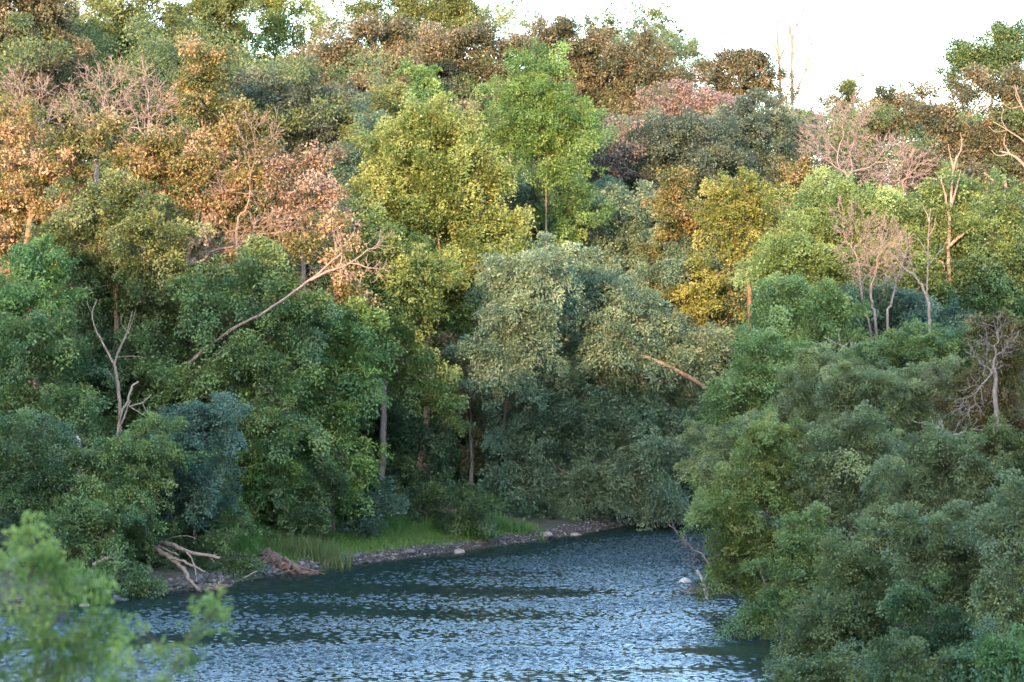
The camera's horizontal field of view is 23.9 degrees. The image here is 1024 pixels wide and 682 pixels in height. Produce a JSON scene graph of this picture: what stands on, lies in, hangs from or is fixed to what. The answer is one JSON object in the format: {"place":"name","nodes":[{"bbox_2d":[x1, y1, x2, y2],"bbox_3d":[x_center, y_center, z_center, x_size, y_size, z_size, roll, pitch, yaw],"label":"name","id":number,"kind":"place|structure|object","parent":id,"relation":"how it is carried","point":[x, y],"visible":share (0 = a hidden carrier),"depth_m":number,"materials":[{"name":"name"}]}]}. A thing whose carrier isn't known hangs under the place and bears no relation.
{"place":"outdoors","nodes":[
{"label":"outdoors","id":0,"kind":"place"},
{"bbox_2d":[0,514,817,681],"bbox_3d":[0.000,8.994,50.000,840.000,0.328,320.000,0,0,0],"label":"river water","id":1,"kind":"structure","parent":0,"point":[611,605],"depth_m":77.41,"materials":[{"name":"blue liquid"}]},
{"bbox_2d":[0,234,1023,678],"bbox_3d":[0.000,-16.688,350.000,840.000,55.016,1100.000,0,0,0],"label":"ground","id":2,"kind":"structure","parent":0,"point":[546,522],"depth_m":98.54,"materials":[{"name":"soil"}]},
{"bbox_2d":[0,406,94,541],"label":"bush","id":3,"kind":"object","parent":2,"relation":"on","point":[51,469],"visible":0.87,"depth_m":87.28,"materials":[{"name":"green plant"}]},
{"bbox_2d":[0,232,97,495],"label":"tree","id":4,"kind":"object","parent":2,"relation":"on","point":[33,291],"visible":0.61,"depth_m":95.24,"materials":[{"name":"green plant"}]},
{"bbox_2d":[0,0,103,250],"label":"tree","id":5,"kind":"object","parent":2,"relation":"on","point":[43,11],"visible":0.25,"depth_m":134.47,"materials":[{"name":"brown plant"}]},
{"bbox_2d":[0,306,117,505],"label":"tree","id":6,"kind":"object","parent":2,"relation":"on","point":[74,402],"visible":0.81,"depth_m":93.27,"materials":[{"name":"green plant"}]},
{"bbox_2d":[0,89,141,396],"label":"oak","id":7,"kind":"object","parent":2,"relation":"on","point":[35,209],"visible":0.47,"depth_m":108.33,"materials":[{"name":"orange plant"}]},
{"bbox_2d":[0,492,146,577],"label":"bush","id":8,"kind":"object","parent":2,"relation":"on","point":[67,527],"visible":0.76,"depth_m":85.45,"materials":[{"name":"green plant"}]},
{"bbox_2d":[0,510,148,681],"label":"bush","id":9,"kind":"object","parent":2,"relation":"on","point":[53,561],"visible":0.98,"depth_m":15.43,"materials":[{"name":"green plant"}]},
{"bbox_2d":[51,54,143,193],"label":"bare tree","id":10,"kind":"object","parent":2,"relation":"on","point":[103,106],"visible":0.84,"depth_m":112.88,"materials":[{"name":"plant"}]},
{"bbox_2d":[51,430,157,553],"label":"bush","id":11,"kind":"object","parent":2,"relation":"on","point":[98,489],"visible":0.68,"depth_m":87.16,"materials":[{"name":"green plant"}]},
{"bbox_2d":[16,167,219,441],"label":"tree","id":12,"kind":"object","parent":2,"relation":"on","point":[122,262],"visible":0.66,"depth_m":99.60,"materials":[{"name":"green plant"}]},
{"bbox_2d":[77,556,170,598],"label":"bush","id":13,"kind":"object","parent":2,"relation":"on","point":[140,572],"visible":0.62,"depth_m":84.69,"materials":[{"name":"green plant"}]},
{"bbox_2d":[51,0,214,253],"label":"tree","id":14,"kind":"object","parent":2,"relation":"on","point":[110,13],"visible":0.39,"depth_m":144.68,"materials":[{"name":"green plant"}]},
{"bbox_2d":[91,506,187,572],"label":"bush","id":15,"kind":"object","parent":2,"relation":"on","point":[169,533],"visible":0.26,"depth_m":89.54,"materials":[{"name":"green plant"}]},
{"bbox_2d":[107,55,179,319],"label":"bare tree","id":16,"kind":"object","parent":2,"relation":"on","point":[149,117],"visible":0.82,"depth_m":112.95,"materials":[{"name":"plant"}]},
{"bbox_2d":[94,406,211,571],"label":"bush","id":17,"kind":"object","parent":2,"relation":"on","point":[165,453],"visible":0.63,"depth_m":88.31,"materials":[{"name":"green plant"}]},
{"bbox_2d":[94,586,236,681],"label":"bush","id":18,"kind":"object","parent":2,"relation":"on","point":[191,659],"visible":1,"depth_m":14.98,"materials":[{"name":"green plant"}]},
{"bbox_2d":[37,297,296,484],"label":"tree","id":19,"kind":"object","parent":2,"relation":"on","point":[174,353],"visible":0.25,"depth_m":98.90,"materials":[{"name":"green plant"}]},
{"bbox_2d":[0,552,367,610],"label":"mud and stones","id":20,"kind":"object","parent":2,"relation":"on","point":[202,577],"visible":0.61,"depth_m":89.35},
{"bbox_2d":[119,469,263,566],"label":"bush","id":21,"kind":"object","parent":2,"relation":"on","point":[220,531],"visible":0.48,"depth_m":91.58,"materials":[{"name":"green plant"}]},
{"bbox_2d":[68,97,318,480],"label":"oak","id":22,"kind":"object","parent":2,"relation":"on","point":[188,159],"visible":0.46,"depth_m":104.30,"materials":[{"name":"brown plant"}]},
{"bbox_2d":[145,390,256,563],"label":"bush","id":23,"kind":"object","parent":2,"relation":"on","point":[198,415],"visible":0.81,"depth_m":90.57,"materials":[{"name":"green plant"}]},
{"bbox_2d":[154,32,262,384],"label":"oak","id":24,"kind":"object","parent":2,"relation":"on","point":[195,83],"visible":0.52,"depth_m":120.36,"materials":[{"name":"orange plant"}]},
{"bbox_2d":[160,0,263,187],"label":"tree","id":25,"kind":"object","parent":2,"relation":"on","point":[225,12],"visible":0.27,"depth_m":156.56,"materials":[{"name":"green plant"}]},
{"bbox_2d":[172,537,267,581],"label":"bush","id":26,"kind":"object","parent":2,"relation":"on","point":[244,562],"visible":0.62,"depth_m":90.99,"materials":[{"name":"green plant"}]},
{"bbox_2d":[82,224,394,450],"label":"dead tree","id":27,"kind":"object","parent":2,"relation":"on","point":[339,267],"visible":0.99,"depth_m":96.36,"materials":[{"name":"brown wood"}]},
{"bbox_2d":[123,234,359,496],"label":"tree","id":28,"kind":"object","parent":2,"relation":"on","point":[289,311],"visible":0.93,"depth_m":97.44,"materials":[{"name":"green plant"}]},
{"bbox_2d":[181,204,302,349],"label":"bare tree","id":29,"kind":"object","parent":2,"relation":"on","point":[206,247],"visible":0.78,"depth_m":101.49,"materials":[{"name":"plant"}]},
{"bbox_2d":[209,405,308,522],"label":"bush","id":30,"kind":"object","parent":2,"relation":"on","point":[251,477],"visible":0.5,"depth_m":97.54,"materials":[{"name":"green plant"}]},
{"bbox_2d":[187,315,334,465],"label":"maple","id":31,"kind":"object","parent":2,"relation":"on","point":[264,394],"visible":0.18,"depth_m":99.05,"materials":[{"name":"green plant"}]},
{"bbox_2d":[235,0,333,212],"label":"tree","id":32,"kind":"object","parent":2,"relation":"on","point":[273,19],"visible":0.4,"depth_m":165.15,"materials":[{"name":"green plant"}]},
{"bbox_2d":[203,54,384,295],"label":"tree","id":33,"kind":"object","parent":2,"relation":"on","point":[322,132],"visible":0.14,"depth_m":128.08,"materials":[{"name":"green plant"}]},
{"bbox_2d":[233,134,364,522],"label":"oak","id":34,"kind":"object","parent":2,"relation":"on","point":[318,188],"visible":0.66,"depth_m":102.62,"materials":[{"name":"plant"}]},
{"bbox_2d":[251,445,354,550],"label":"bush","id":35,"kind":"object","parent":2,"relation":"on","point":[290,514],"visible":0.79,"depth_m":97.62,"materials":[{"name":"green plant"}]},
{"bbox_2d":[264,530,356,568],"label":"grass tussock","id":36,"kind":"object","parent":2,"relation":"on","point":[315,547],"depth_m":96.02,"materials":[{"name":"green plant"}]},
{"bbox_2d":[275,206,391,521],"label":"oak","id":37,"kind":"object","parent":2,"relation":"on","point":[341,222],"visible":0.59,"depth_m":100.74,"materials":[{"name":"plant"}]},
{"bbox_2d":[275,293,407,533],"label":"maple","id":38,"kind":"object","parent":2,"relation":"on","point":[344,362],"visible":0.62,"depth_m":100.07,"materials":[{"name":"green plant"}]},
{"bbox_2d":[279,9,423,209],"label":"oak","id":39,"kind":"object","parent":2,"relation":"on","point":[387,36],"visible":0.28,"depth_m":139.93,"materials":[{"name":"brown plant"}]},
{"bbox_2d":[307,91,401,423],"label":"tree","id":40,"kind":"object","parent":2,"relation":"on","point":[352,162],"visible":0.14,"depth_m":121.81,"materials":[{"name":"green plant"}]},
{"bbox_2d":[301,470,409,544],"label":"bush","id":41,"kind":"object","parent":2,"relation":"on","point":[364,525],"visible":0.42,"depth_m":100.98,"materials":[{"name":"green plant"}]},
{"bbox_2d":[223,504,545,561],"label":"grass","id":42,"kind":"structure","parent":2,"relation":"on","point":[402,528],"depth_m":101.25,"materials":[{"name":"green plant"}]},
{"bbox_2d":[320,384,461,506],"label":"tree","id":43,"kind":"object","parent":2,"relation":"on","point":[399,440],"visible":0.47,"depth_m":107.18,"materials":[{"name":"green plant"}]},
{"bbox_2d":[306,200,479,501],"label":"maple","id":44,"kind":"object","parent":2,"relation":"on","point":[412,276],"visible":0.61,"depth_m":105.55,"materials":[{"name":"green plant"}]},
{"bbox_2d":[337,70,489,297],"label":"tree","id":45,"kind":"object","parent":2,"relation":"on","point":[395,89],"visible":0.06,"depth_m":124.67,"materials":[{"name":"green plant"}]},
{"bbox_2d":[387,54,457,202],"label":"tree","id":46,"kind":"object","parent":2,"relation":"on","point":[427,79],"visible":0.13,"depth_m":136.27,"materials":[{"name":"green plant"}]},
{"bbox_2d":[337,0,517,119],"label":"tree","id":47,"kind":"object","parent":2,"relation":"on","point":[447,14],"visible":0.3,"depth_m":158.71,"materials":[{"name":"green plant"}]},
{"bbox_2d":[361,469,506,544],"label":"bush","id":48,"kind":"object","parent":2,"relation":"on","point":[466,510],"visible":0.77,"depth_m":105.65,"materials":[{"name":"green plant"}]},
{"bbox_2d":[371,231,500,488],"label":"tree","id":49,"kind":"object","parent":2,"relation":"on","point":[467,314],"visible":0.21,"depth_m":117.53,"materials":[{"name":"green plant"}]},
{"bbox_2d":[324,88,572,469],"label":"maple","id":50,"kind":"object","parent":2,"relation":"on","point":[427,145],"visible":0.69,"depth_m":117.21,"materials":[{"name":"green plant"}]},
{"bbox_2d":[410,12,531,297],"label":"oak","id":51,"kind":"object","parent":2,"relation":"on","point":[437,47],"visible":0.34,"depth_m":149.84,"materials":[{"name":"brown plant"}]},
{"bbox_2d":[430,332,513,491],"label":"tree","id":52,"kind":"object","parent":2,"relation":"on","point":[471,461],"visible":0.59,"depth_m":116.36,"materials":[{"name":"green plant"}]},
{"bbox_2d":[465,0,554,71],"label":"tree","id":53,"kind":"object","parent":2,"relation":"on","point":[523,23],"visible":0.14,"depth_m":185.81,"materials":[{"name":"green plant"}]},
{"bbox_2d":[0,10,1023,421],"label":"woodland","id":54,"kind":"object","parent":2,"relation":"on","point":[162,52],"visible":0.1,"depth_m":136.78,"materials":[{"name":"green plant"}]},
{"bbox_2d":[0,216,1023,681],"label":"undergrowth","id":55,"kind":"object","parent":2,"relation":"on","point":[518,510],"visible":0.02,"depth_m":91.08,"materials":[{"name":"green plant"}]},
{"bbox_2d":[345,509,696,563],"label":"gravel","id":56,"kind":"structure","parent":2,"relation":"on","point":[501,539],"depth_m":107.14,"materials":[{"name":"gravel"}]},
{"bbox_2d":[440,231,612,489],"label":"willow","id":57,"kind":"object","parent":2,"relation":"on","point":[517,320],"visible":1,"depth_m":110.73,"materials":[{"name":"green plant"}]},
{"bbox_2d":[473,37,623,369],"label":"tree","id":58,"kind":"object","parent":2,"relation":"on","point":[547,123],"visible":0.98,"depth_m":125.28,"materials":[{"name":"green plant"}]},
{"bbox_2d":[493,9,635,332],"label":"oak","id":59,"kind":"object","parent":2,"relation":"on","point":[590,82],"visible":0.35,"depth_m":151.85,"materials":[{"name":"brown plant"}]},
{"bbox_2d":[473,388,693,530],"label":"willow","id":60,"kind":"object","parent":2,"relation":"on","point":[643,467],"visible":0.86,"depth_m":115.32,"materials":[{"name":"green plant"}]},
{"bbox_2d":[487,168,697,473],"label":"willow","id":61,"kind":"object","parent":2,"relation":"on","point":[635,229],"visible":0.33,"depth_m":128.50,"materials":[{"name":"green plant"}]},
{"bbox_2d":[476,251,736,511],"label":"willow","id":62,"kind":"object","parent":2,"relation":"on","point":[621,373],"visible":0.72,"depth_m":115.95,"materials":[{"name":"green plant"}]},
{"bbox_2d":[584,113,655,450],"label":"oak","id":63,"kind":"object","parent":2,"relation":"on","point":[618,166],"visible":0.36,"depth_m":133.79,"materials":[{"name":"brown plant"}]},
{"bbox_2d":[592,24,702,380],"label":"oak","id":64,"kind":"object","parent":2,"relation":"on","point":[647,72],"visible":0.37,"depth_m":149.34,"materials":[{"name":"brown plant"}]},
{"bbox_2d":[588,23,710,158],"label":"tree","id":65,"kind":"object","parent":2,"relation":"on","point":[691,49],"visible":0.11,"depth_m":163.60,"materials":[{"name":"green plant"}]},
{"bbox_2d":[607,0,703,87],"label":"tree","id":66,"kind":"object","parent":2,"relation":"on","point":[655,14],"visible":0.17,"depth_m":169.44,"materials":[{"name":"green plant"}]},
{"bbox_2d":[634,161,709,508],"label":"oak","id":67,"kind":"object","parent":2,"relation":"on","point":[669,207],"visible":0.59,"depth_m":123.56,"materials":[{"name":"yellow plant"}]},
{"bbox_2d":[610,105,760,434],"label":"tree","id":68,"kind":"object","parent":2,"relation":"on","point":[705,160],"visible":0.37,"depth_m":135.01,"materials":[{"name":"green plant"}]},
{"bbox_2d":[632,67,757,394],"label":"oak","id":69,"kind":"object","parent":2,"relation":"on","point":[698,104],"visible":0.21,"depth_m":141.66,"materials":[{"name":"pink plant"}]},
{"bbox_2d":[612,218,815,496],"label":"willow","id":70,"kind":"object","parent":2,"relation":"on","point":[674,266],"visible":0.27,"depth_m":123.63,"materials":[{"name":"green plant"}]},
{"bbox_2d":[666,416,769,527],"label":"bush","id":71,"kind":"object","parent":2,"relation":"on","point":[708,458],"visible":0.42,"depth_m":92.82,"materials":[{"name":"green plant"}]},
{"bbox_2d":[659,165,801,381],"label":"tree","id":72,"kind":"object","parent":2,"relation":"on","point":[755,205],"visible":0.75,"depth_m":121.08,"materials":[{"name":"yellow plant"}]},
{"bbox_2d":[677,305,817,542],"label":"locust","id":73,"kind":"object","parent":2,"relation":"on","point":[749,385],"visible":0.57,"depth_m":100.26,"materials":[{"name":"green plant"}]},
{"bbox_2d":[690,44,805,200],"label":"oak","id":74,"kind":"object","parent":2,"relation":"on","point":[744,69],"visible":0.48,"depth_m":160.55,"materials":[{"name":"brown plant"}]},
{"bbox_2d":[684,403,814,608],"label":"bush","id":75,"kind":"object","parent":2,"relation":"on","point":[732,506],"visible":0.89,"depth_m":78.59,"materials":[{"name":"green plant"}]},
{"bbox_2d":[699,87,856,306],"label":"tree","id":76,"kind":"object","parent":2,"relation":"on","point":[756,130],"visible":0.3,"depth_m":138.02,"materials":[{"name":"green plant"}]},
{"bbox_2d":[710,500,861,641],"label":"bush","id":77,"kind":"object","parent":2,"relation":"on","point":[804,537],"visible":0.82,"depth_m":72.61,"materials":[{"name":"green plant"}]},
{"bbox_2d":[754,153,834,449],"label":"oak","id":78,"kind":"object","parent":2,"relation":"on","point":[801,168],"visible":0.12,"depth_m":131.16,"materials":[{"name":"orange plant"}]},
{"bbox_2d":[723,269,873,453],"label":"locust","id":79,"kind":"object","parent":2,"relation":"on","point":[841,312],"visible":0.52,"depth_m":104.36,"materials":[{"name":"green plant"}]},
{"bbox_2d":[725,210,883,512],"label":"locust","id":80,"kind":"object","parent":2,"relation":"on","point":[798,243],"visible":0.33,"depth_m":110.27,"materials":[{"name":"green plant"}]},
{"bbox_2d":[731,341,888,519],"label":"bush","id":81,"kind":"object","parent":2,"relation":"on","point":[802,390],"visible":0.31,"depth_m":94.49,"materials":[{"name":"green plant"}]},
{"bbox_2d":[761,639,870,681],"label":"bush","id":82,"kind":"object","parent":2,"relation":"on","point":[813,670],"visible":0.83,"depth_m":57.26,"materials":[{"name":"green plant"}]},
{"bbox_2d":[759,399,917,578],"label":"bush","id":83,"kind":"object","parent":2,"relation":"on","point":[847,445],"visible":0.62,"depth_m":78.54,"materials":[{"name":"green plant"}]},
{"bbox_2d":[758,165,927,411],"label":"locust","id":84,"kind":"object","parent":2,"relation":"on","point":[812,206],"visible":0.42,"depth_m":112.33,"materials":[{"name":"green plant"}]},
{"bbox_2d":[799,70,897,192],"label":"tree","id":85,"kind":"object","parent":2,"relation":"on","point":[847,86],"visible":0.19,"depth_m":171.35,"materials":[{"name":"green plant"}]},
{"bbox_2d":[762,526,940,671],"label":"bush","id":86,"kind":"object","parent":2,"relation":"on","point":[850,612],"visible":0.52,"depth_m":65.30,"materials":[{"name":"green plant"}]},
{"bbox_2d":[793,89,916,410],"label":"bare tree","id":87,"kind":"object","parent":2,"relation":"on","point":[848,145],"visible":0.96,"depth_m":131.88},
{"bbox_2d":[826,195,889,339],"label":"bare tree","id":88,"kind":"object","parent":2,"relation":"on","point":[857,258],"visible":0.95,"depth_m":107.97,"materials":[{"name":"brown wood"}]},
{"bbox_2d":[802,353,972,526],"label":"bush","id":89,"kind":"object","parent":2,"relation":"on","point":[850,390],"visible":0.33,"depth_m":91.26,"materials":[{"name":"green plant"}]},
{"bbox_2d":[817,275,979,482],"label":"tree","id":90,"kind":"object","parent":2,"relation":"on","point":[910,305],"visible":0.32,"depth_m":108.15,"materials":[{"name":"green plant"}]},
{"bbox_2d":[852,76,947,275],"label":"oak","id":91,"kind":"object","parent":2,"relation":"on","point":[893,95],"visible":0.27,"depth_m":162.70,"materials":[{"name":"brown plant"}]},
{"bbox_2d":[834,626,984,681],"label":"bush","id":92,"kind":"object","parent":2,"relation":"on","point":[911,651],"visible":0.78,"depth_m":55.95,"materials":[{"name":"green plant"}]},
{"bbox_2d":[838,317,996,501],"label":"bush","id":93,"kind":"object","parent":2,"relation":"on","point":[939,343],"visible":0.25,"depth_m":96.22,"materials":[{"name":"green plant"}]},
{"bbox_2d":[861,158,996,490],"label":"tree","id":94,"kind":"object","parent":2,"relation":"on","point":[935,193],"visible":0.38,"depth_m":112.49,"materials":[{"name":"green plant"}]},
{"bbox_2d":[858,565,1006,679],"bbox_3d":[10.897,7.426,60.162,4.609,3.653,3.419,0,0,0],"label":"bush","id":95,"kind":"object","parent":2,"relation":"on","point":[907,597],"visible":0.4,"depth_m":60.23,"materials":[{"name":"green plant"}]},
{"bbox_2d":[846,417,1022,576],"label":"bush","id":96,"kind":"object","parent":2,"relation":"on","point":[937,449],"visible":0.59,"depth_m":73.58,"materials":[{"name":"green plant"}]},
{"bbox_2d":[856,498,1018,626],"bbox_3d":[11.697,6.167,64.981,3.978,3.865,3.765,0,0,35],"label":"bush","id":97,"kind":"object","parent":2,"relation":"on","point":[947,544],"visible":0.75,"depth_m":64.52,"materials":[{"name":"green plant"}]},
{"bbox_2d":[885,141,1013,307],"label":"oak","id":98,"kind":"object","parent":2,"relation":"on","point":[978,170],"visible":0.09,"depth_m":137.05,"materials":[{"name":"brown plant"}]},
{"bbox_2d":[900,61,1023,311],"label":"oak","id":99,"kind":"object","parent":2,"relation":"on","point":[938,117],"visible":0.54,"depth_m":148.84,"materials":[{"name":"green plant"}]},
{"bbox_2d":[917,308,1023,515],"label":"bush","id":100,"kind":"object","parent":2,"relation":"on","point":[1005,395],"visible":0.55,"depth_m":78.53,"materials":[{"name":"brown plant"}]},
{"bbox_2d":[929,13,1023,170],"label":"oak","id":101,"kind":"object","parent":2,"relation":"on","point":[1005,48],"visible":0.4,"depth_m":184.80,"materials":[{"name":"green plant"}]},
{"bbox_2d":[931,168,1023,450],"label":"tree","id":102,"kind":"object","parent":2,"relation":"on","point":[999,272],"visible":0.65,"depth_m":111.04,"materials":[{"name":"green plant"}]},
{"bbox_2d":[940,615,1023,681],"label":"bush","id":103,"kind":"object","parent":2,"relation":"on","point":[965,661],"visible":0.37,"depth_m":55.33,"materials":[{"name":"green plant"}]},
{"bbox_2d":[943,312,1020,521],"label":"bare tree","id":104,"kind":"object","parent":2,"relation":"on","point":[994,372],"visible":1,"depth_m":75.95,"materials":[{"name":"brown wood"}]},
{"bbox_2d":[948,412,1023,546],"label":"bush","id":105,"kind":"object","parent":2,"relation":"on","point":[1009,443],"visible":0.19,"depth_m":75.61,"materials":[{"name":"green plant"}]},
{"bbox_2d":[965,467,1023,649],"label":"bush","id":106,"kind":"object","parent":2,"relation":"on","point":[991,593],"visible":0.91,"depth_m":57.70,"materials":[{"name":"green plant"}]},
{"bbox_2d":[969,620,1023,681],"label":"bush","id":107,"kind":"object","parent":2,"relation":"on","point":[1014,654],"visible":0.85,"depth_m":53.88,"materials":[{"name":"green plant"}]},
{"bbox_2d":[12,0,1023,186],"label":"sky","id":108,"kind":"structure","parent":0,"point":[897,40],"materials":[{"name":"white"}]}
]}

